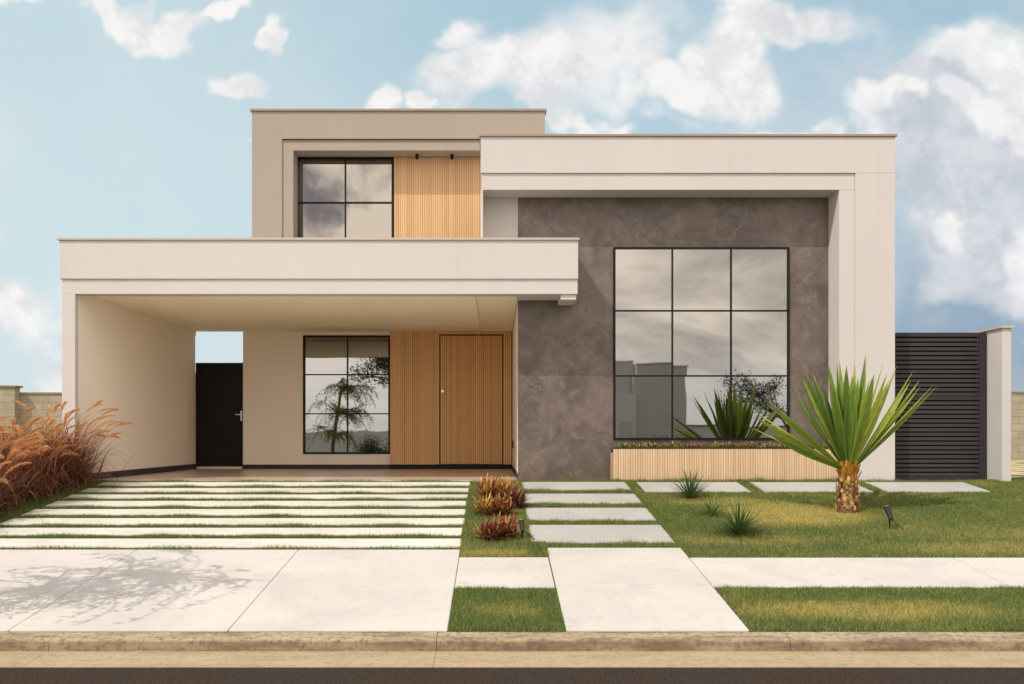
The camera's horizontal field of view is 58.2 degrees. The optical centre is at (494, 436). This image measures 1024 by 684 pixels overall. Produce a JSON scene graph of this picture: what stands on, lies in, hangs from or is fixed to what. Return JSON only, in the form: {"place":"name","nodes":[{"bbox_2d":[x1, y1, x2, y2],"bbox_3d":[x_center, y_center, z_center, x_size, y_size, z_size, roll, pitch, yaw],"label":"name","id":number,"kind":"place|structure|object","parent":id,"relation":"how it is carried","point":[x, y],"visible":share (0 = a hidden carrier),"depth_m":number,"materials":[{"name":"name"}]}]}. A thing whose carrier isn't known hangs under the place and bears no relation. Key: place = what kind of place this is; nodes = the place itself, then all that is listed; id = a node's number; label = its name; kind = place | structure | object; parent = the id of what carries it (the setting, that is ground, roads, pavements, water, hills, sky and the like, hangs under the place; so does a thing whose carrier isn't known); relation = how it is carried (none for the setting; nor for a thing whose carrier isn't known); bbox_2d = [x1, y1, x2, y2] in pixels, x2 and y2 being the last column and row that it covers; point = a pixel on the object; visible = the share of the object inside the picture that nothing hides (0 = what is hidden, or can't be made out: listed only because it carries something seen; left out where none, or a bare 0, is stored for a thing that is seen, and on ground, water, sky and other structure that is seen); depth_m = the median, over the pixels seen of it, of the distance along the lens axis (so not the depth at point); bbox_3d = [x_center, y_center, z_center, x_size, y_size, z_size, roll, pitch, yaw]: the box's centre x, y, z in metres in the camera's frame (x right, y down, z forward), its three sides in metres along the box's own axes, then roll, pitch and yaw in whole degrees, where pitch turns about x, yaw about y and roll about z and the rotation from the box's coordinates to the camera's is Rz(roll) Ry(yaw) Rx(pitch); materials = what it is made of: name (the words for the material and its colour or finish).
{"place":"outdoors","nodes":[
{"label":"outdoors","id":0,"kind":"place"},
{"bbox_2d":[0,550,135,631],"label":"driveway","id":1,"kind":"structure","parent":0,"point":[32,582],"depth_m":8.18,"materials":[{"name":"concrete"}]},
{"bbox_2d":[9,550,297,631],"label":"driveway","id":2,"kind":"structure","parent":0,"point":[178,591],"depth_m":7.60,"materials":[{"name":"concrete"}]},
{"bbox_2d":[0,477,471,549],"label":"strip grass","id":3,"kind":"structure","parent":0,"point":[60,496],"depth_m":10.71,"materials":[{"name":"green plant"}]},
{"bbox_2d":[228,550,459,631],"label":"driveway","id":4,"kind":"structure","parent":0,"point":[358,591],"depth_m":7.60,"materials":[{"name":"concrete"}]},
{"bbox_2d":[455,557,554,588],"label":"pavement","id":5,"kind":"structure","parent":0,"point":[514,572],"depth_m":8.28,"materials":[{"name":"concrete"}]},
{"bbox_2d":[446,583,565,631],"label":"verge grass","id":6,"kind":"structure","parent":0,"point":[495,621],"depth_m":7.20,"materials":[{"name":"green plant"}]},
{"bbox_2d":[0,668,1023,683],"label":"road","id":7,"kind":"structure","parent":0,"point":[511,675],"depth_m":5.92,"materials":[{"name":"black asphalt"}]},
{"bbox_2d":[0,0,1023,391],"label":"sky","id":8,"kind":"structure","parent":0,"point":[119,118],"materials":[{"name":"blue"}]},
{"bbox_2d":[1,460,1023,635],"bbox_3d":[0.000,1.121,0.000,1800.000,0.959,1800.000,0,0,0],"label":"ground","id":9,"kind":"structure","parent":0,"point":[1017,468],"depth_m":9.22,"materials":[{"name":"green plant"}]},
{"bbox_2d":[0,416,22,442],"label":"fountain grass","id":10,"kind":"object","parent":9,"relation":"on","point":[5,417],"depth_m":12.64,"materials":[{"name":"brown plant"}]},
{"bbox_2d":[0,415,27,481],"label":"fountain grass","id":11,"kind":"object","parent":9,"relation":"on","point":[2,432],"depth_m":11.74,"materials":[{"name":"brown plant"}]},
{"bbox_2d":[0,460,40,516],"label":"fountain grass","id":12,"kind":"object","parent":9,"relation":"on","point":[5,482],"depth_m":10.77,"materials":[{"name":"brown plant"}]},
{"bbox_2d":[0,651,47,667],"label":"gutter","id":13,"kind":"object","parent":9,"relation":"on","point":[14,659],"visible":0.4,"depth_m":6.37,"materials":[{"name":"concrete"}]},
{"bbox_2d":[0,632,58,650],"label":"kerb","id":14,"kind":"structure","parent":9,"relation":"on","point":[24,641],"depth_m":6.54,"materials":[{"name":"beige concrete"}]},
{"bbox_2d":[0,385,61,446],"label":"block boundary wall","id":15,"kind":"structure","parent":9,"relation":"on","point":[40,401],"depth_m":26.00,"materials":[{"name":"concrete"}]},
{"bbox_2d":[0,431,65,508],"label":"fountain grass","id":16,"kind":"object","parent":9,"relation":"on","point":[17,482],"depth_m":11.27,"materials":[{"name":"brown plant"}]},
{"bbox_2d":[0,406,85,489],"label":"fountain grass","id":17,"kind":"object","parent":9,"relation":"on","point":[25,427],"depth_m":12.21,"materials":[{"name":"brown plant"}]},
{"bbox_2d":[0,416,110,496],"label":"fountain grass","id":18,"kind":"object","parent":9,"relation":"on","point":[50,473],"depth_m":11.91,"materials":[{"name":"brown plant"}]},
{"bbox_2d":[1,398,143,487],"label":"fountain grass","id":19,"kind":"object","parent":9,"relation":"on","point":[82,458],"depth_m":12.63,"materials":[{"name":"brown plant"}]},
{"bbox_2d":[21,651,435,667],"bbox_3d":[-1.793,1.555,6.340,2.751,0.070,0.380,0,0,0],"label":"gutter","id":20,"kind":"object","parent":9,"relation":"on","point":[237,659],"visible":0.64,"depth_m":6.32,"materials":[{"name":"concrete"}]},
{"bbox_2d":[0,539,461,547],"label":"paving strip","id":21,"kind":"object","parent":9,"relation":"on","point":[238,543],"visible":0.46,"depth_m":9.44,"materials":[{"name":"concrete"}]},
{"bbox_2d":[0,528,461,536],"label":"paving strip","id":22,"kind":"object","parent":9,"relation":"on","point":[206,531],"visible":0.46,"depth_m":9.94,"materials":[{"name":"concrete"}]},
{"bbox_2d":[1,518,464,525],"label":"paving strip","id":23,"kind":"object","parent":9,"relation":"on","point":[248,521],"visible":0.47,"depth_m":10.45,"materials":[{"name":"concrete"}]},
{"bbox_2d":[49,632,437,651],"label":"kerb","id":24,"kind":"structure","parent":9,"relation":"on","point":[243,641],"depth_m":6.54,"materials":[{"name":"beige concrete"}]},
{"bbox_2d":[22,509,464,516],"bbox_3d":[-2.958,0.943,10.955,5.224,0.138,0.410,0,0,0],"label":"paving strip","id":25,"kind":"object","parent":9,"relation":"on","point":[231,512],"visible":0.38,"depth_m":11.01,"materials":[{"name":"concrete"}]},
{"bbox_2d":[46,501,465,507],"bbox_3d":[-2.953,0.879,11.475,5.202,0.138,0.410,0,0,0],"label":"paving strip","id":26,"kind":"object","parent":9,"relation":"on","point":[272,503],"visible":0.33,"depth_m":11.50,"materials":[{"name":"concrete"}]},
{"bbox_2d":[65,494,467,499],"bbox_3d":[-2.960,0.822,11.950,5.208,0.130,0.340,0,0,0],"label":"paving strip","id":27,"kind":"object","parent":9,"relation":"on","point":[278,496],"visible":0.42,"depth_m":11.97,"materials":[{"name":"concrete"}]},
{"bbox_2d":[81,488,468,493],"bbox_3d":[-2.959,0.766,12.410,5.212,0.135,0.380,0,0,0],"label":"paving strip","id":28,"kind":"object","parent":9,"relation":"on","point":[299,490],"visible":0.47,"depth_m":12.48,"materials":[{"name":"concrete"}]},
{"bbox_2d":[98,482,469,486],"bbox_3d":[-2.955,0.707,12.890,5.209,0.135,0.380,0,0,0],"label":"paving strip","id":29,"kind":"object","parent":9,"relation":"on","point":[289,484],"visible":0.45,"depth_m":12.95,"materials":[{"name":"concrete"}]},
{"bbox_2d":[57,109,897,481],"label":"modern house","id":30,"kind":"structure","parent":9,"relation":"on","point":[467,295],"depth_m":13.64,"materials":[{"name":"white paint"}]},
{"bbox_2d":[196,363,242,468],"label":"side gate","id":31,"kind":"structure","parent":30,"relation":"attached to","point":[219,414],"depth_m":18.24,"materials":[{"name":"black metal"}]},
{"bbox_2d":[298,157,393,237],"bbox_3d":[-2.758,-3.838,16.935,1.793,2.615,0.050,0,0,0],"label":"window","id":32,"kind":"structure","parent":30,"relation":"in","point":[339,197],"depth_m":16.95,"materials":[{"name":"clear glass"}]},
{"bbox_2d":[303,335,389,453],"bbox_3d":[-2.935,-0.836,18.210,1.720,2.343,0.050,0,0,0],"label":"window","id":33,"kind":"structure","parent":30,"relation":"in","point":[346,378],"depth_m":18.22,"materials":[{"name":"clear glass"}]},
{"bbox_2d":[440,336,501,463],"bbox_3d":[-0.468,-0.733,18.108,1.215,2.525,0.096,0,0,0],"label":"front door","id":34,"kind":"structure","parent":30,"relation":"in","point":[470,366],"depth_m":18.13,"materials":[{"name":"brown wood"}]},
{"bbox_2d":[613,247,789,439],"bbox_3d":[3.058,-1.385,13.630,2.605,2.854,0.030,0,0,0],"label":"window","id":35,"kind":"structure","parent":30,"relation":"in","point":[701,335],"depth_m":13.64,"materials":[{"name":"clear glass"}]},
{"bbox_2d":[895,333,985,480],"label":"louvred gate","id":36,"kind":"structure","parent":30,"relation":"attached to","point":[936,434],"depth_m":13.49,"materials":[{"name":"black metal"}]},
{"bbox_2d":[469,492,501,516],"bbox_3d":[-0.097,0.796,10.784,0.444,0.310,0.431,0,0,0],"label":"croton","id":37,"kind":"object","parent":9,"relation":"on","point":[481,503],"visible":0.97,"depth_m":10.75,"materials":[{"name":"orange plant"}]},
{"bbox_2d":[470,516,506,541],"bbox_3d":[-0.052,0.951,9.528,0.424,0.303,0.433,0,0,0],"label":"croton","id":38,"kind":"object","parent":9,"relation":"on","point":[486,530],"visible":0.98,"depth_m":9.49,"materials":[{"name":"brown plant"}]},
{"bbox_2d":[472,473,504,499],"bbox_3d":[-0.071,0.638,11.838,0.486,0.368,0.467,0,0,0],"label":"croton","id":39,"kind":"object","parent":9,"relation":"on","point":[488,487],"visible":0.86,"depth_m":11.79,"materials":[{"name":"orange plant"}]},
{"bbox_2d":[490,492,519,515],"bbox_3d":[0.106,0.797,10.753,0.401,0.307,0.388,0,0,0],"label":"croton","id":40,"kind":"object","parent":9,"relation":"on","point":[505,508],"visible":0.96,"depth_m":10.74,"materials":[{"name":"brown plant"}]},
{"bbox_2d":[490,511,520,538],"bbox_3d":[0.124,0.937,9.643,0.425,0.310,0.435,0,0,-34],"label":"croton","id":41,"kind":"object","parent":9,"relation":"on","point":[507,523],"visible":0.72,"depth_m":9.58,"materials":[{"name":"brown plant"}]},
{"bbox_2d":[495,477,524,499],"bbox_3d":[0.175,0.661,11.742,0.436,0.337,0.436,0,0,0],"label":"croton","id":42,"kind":"object","parent":9,"relation":"on","point":[505,487],"visible":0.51,"depth_m":11.73,"materials":[{"name":"brown plant"}]},
{"bbox_2d":[501,486,532,507],"bbox_3d":[0.255,0.748,11.246,0.455,0.293,0.410,0,0,0],"label":"croton","id":43,"kind":"object","parent":9,"relation":"on","point":[518,498],"visible":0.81,"depth_m":11.23,"materials":[{"name":"brown plant"}]},
{"bbox_2d":[519,519,534,539],"bbox_3d":[0.321,0.990,9.581,0.191,0.261,0.081,0,0,40],"label":"garden spotlight","id":44,"kind":"object","parent":9,"relation":"on","point":[521,523],"visible":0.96,"depth_m":9.59,"materials":[{"name":"black metal"}]},
{"bbox_2d":[522,482,628,490],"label":"stepping slab","id":45,"kind":"structure","parent":9,"relation":"on","point":[577,485],"depth_m":12.77,"materials":[{"name":"concrete"}]},
{"bbox_2d":[525,494,641,503],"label":"stepping slab","id":46,"kind":"structure","parent":9,"relation":"on","point":[594,498],"depth_m":11.81,"materials":[{"name":"concrete"}]},
{"bbox_2d":[526,508,656,520],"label":"stepping slab","id":47,"kind":"structure","parent":9,"relation":"on","point":[578,514],"depth_m":10.87,"materials":[{"name":"concrete"}]},
{"bbox_2d":[529,525,673,543],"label":"stepping slab","id":48,"kind":"structure","parent":9,"relation":"on","point":[588,534],"depth_m":9.83,"materials":[{"name":"concrete"}]},
{"bbox_2d":[437,632,790,650],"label":"kerb","id":49,"kind":"structure","parent":9,"relation":"on","point":[613,641],"depth_m":6.54,"materials":[{"name":"beige concrete"}]},
{"bbox_2d":[433,651,808,667],"bbox_3d":[0.842,1.555,6.340,2.513,0.070,0.380,0,0,0],"label":"gutter","id":50,"kind":"object","parent":9,"relation":"on","point":[616,659],"visible":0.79,"depth_m":6.32,"materials":[{"name":"concrete"}]},
{"bbox_2d":[664,468,714,498],"bbox_3d":[2.518,0.586,11.812,0.712,0.485,0.817,0,0,44],"label":"spiky plant","id":51,"kind":"object","parent":9,"relation":"on","point":[691,492],"visible":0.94,"depth_m":11.77,"materials":[{"name":"green plant"}]},
{"bbox_2d":[637,482,750,492],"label":"stepping slab","id":52,"kind":"structure","parent":9,"relation":"on","point":[727,487],"depth_m":12.69,"materials":[{"name":"concrete"}]},
{"bbox_2d":[692,492,734,516],"bbox_3d":[2.548,0.785,10.781,0.667,0.344,0.655,0,0,0],"label":"spiky plant","id":53,"kind":"object","parent":9,"relation":"on","point":[707,508],"visible":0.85,"depth_m":10.76,"materials":[{"name":"green plant"}]},
{"bbox_2d":[610,447,837,480],"bbox_3d":[3.320,0.489,13.414,3.240,0.682,0.363,0,0,0],"label":"wooden planter","id":54,"kind":"object","parent":9,"relation":"on","point":[716,463],"visible":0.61,"depth_m":13.23,"materials":[{"name":"wood"}]},
{"bbox_2d":[699,492,771,538],"bbox_3d":[2.602,0.833,9.798,0.958,0.485,0.936,0,0,0],"label":"spiky plant","id":55,"kind":"object","parent":9,"relation":"on","point":[739,526],"visible":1,"depth_m":9.75,"materials":[{"name":"green plant"}]},
{"bbox_2d":[615,475,903,482],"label":"edge grass","id":56,"kind":"structure","parent":9,"relation":"on","point":[760,480],"depth_m":13.12,"materials":[{"name":"green plant"}]},
{"bbox_2d":[750,482,872,492],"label":"stepping slab","id":57,"kind":"structure","parent":9,"relation":"on","point":[769,487],"depth_m":12.69,"materials":[{"name":"concrete"}]},
{"bbox_2d":[753,355,932,513],"bbox_3d":[4.093,-0.022,10.954,1.995,1.940,1.340,0,0,-28],"label":"sword leaved palm","id":58,"kind":"object","parent":9,"relation":"on","point":[848,418],"visible":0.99,"depth_m":10.90,"materials":[{"name":"green plant"}]},
{"bbox_2d":[883,505,903,529],"bbox_3d":[4.349,0.907,10.056,0.206,0.313,0.090,0,0,42],"label":"garden spotlight","id":59,"kind":"object","parent":9,"relation":"on","point":[888,511],"visible":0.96,"depth_m":10.06,"materials":[{"name":"black metal"}]},
{"bbox_2d":[784,632,1023,650],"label":"kerb","id":60,"kind":"structure","parent":9,"relation":"on","point":[906,641],"depth_m":6.54,"materials":[{"name":"beige concrete"}]},
{"bbox_2d":[791,651,1023,667],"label":"gutter","id":61,"kind":"object","parent":9,"relation":"on","point":[912,659],"visible":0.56,"depth_m":6.32,"materials":[{"name":"concrete"}]},
{"bbox_2d":[866,482,990,492],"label":"stepping slab","id":62,"kind":"structure","parent":9,"relation":"on","point":[935,487],"depth_m":12.69,"materials":[{"name":"concrete"}]},
{"bbox_2d":[971,326,1014,481],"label":"end wall","id":63,"kind":"structure","parent":9,"relation":"on","point":[998,402],"depth_m":13.20,"materials":[{"name":"white paint"}]},
{"bbox_2d":[1011,392,1023,459],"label":"block boundary wall","id":64,"kind":"structure","parent":9,"relation":"on","point":[1017,425],"depth_m":26.00,"materials":[{"name":"concrete"}]},
{"bbox_2d":[459,477,688,556],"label":"grass","id":65,"kind":"structure","parent":0,"point":[536,547],"depth_m":10.32,"materials":[{"name":"green plant"}]},
{"bbox_2d":[547,548,748,631],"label":"front path","id":66,"kind":"structure","parent":0,"point":[636,590],"depth_m":7.63,"materials":[{"name":"concrete"}]},
{"bbox_2d":[627,477,1023,557],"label":"lawn grass","id":67,"kind":"structure","parent":0,"point":[1000,488],"depth_m":10.42,"materials":[{"name":"green plant"}]},
{"bbox_2d":[690,558,1007,587],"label":"pavement","id":68,"kind":"structure","parent":0,"point":[843,572],"depth_m":8.29,"materials":[{"name":"concrete"}]},
{"bbox_2d":[714,581,1023,631],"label":"verge grass","id":69,"kind":"structure","parent":0,"point":[808,604],"depth_m":7.24,"materials":[{"name":"green plant"}]},
{"bbox_2d":[954,558,1023,587],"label":"pavement","id":70,"kind":"structure","parent":0,"point":[1008,571],"depth_m":8.46,"materials":[{"name":"concrete"}]}
]}

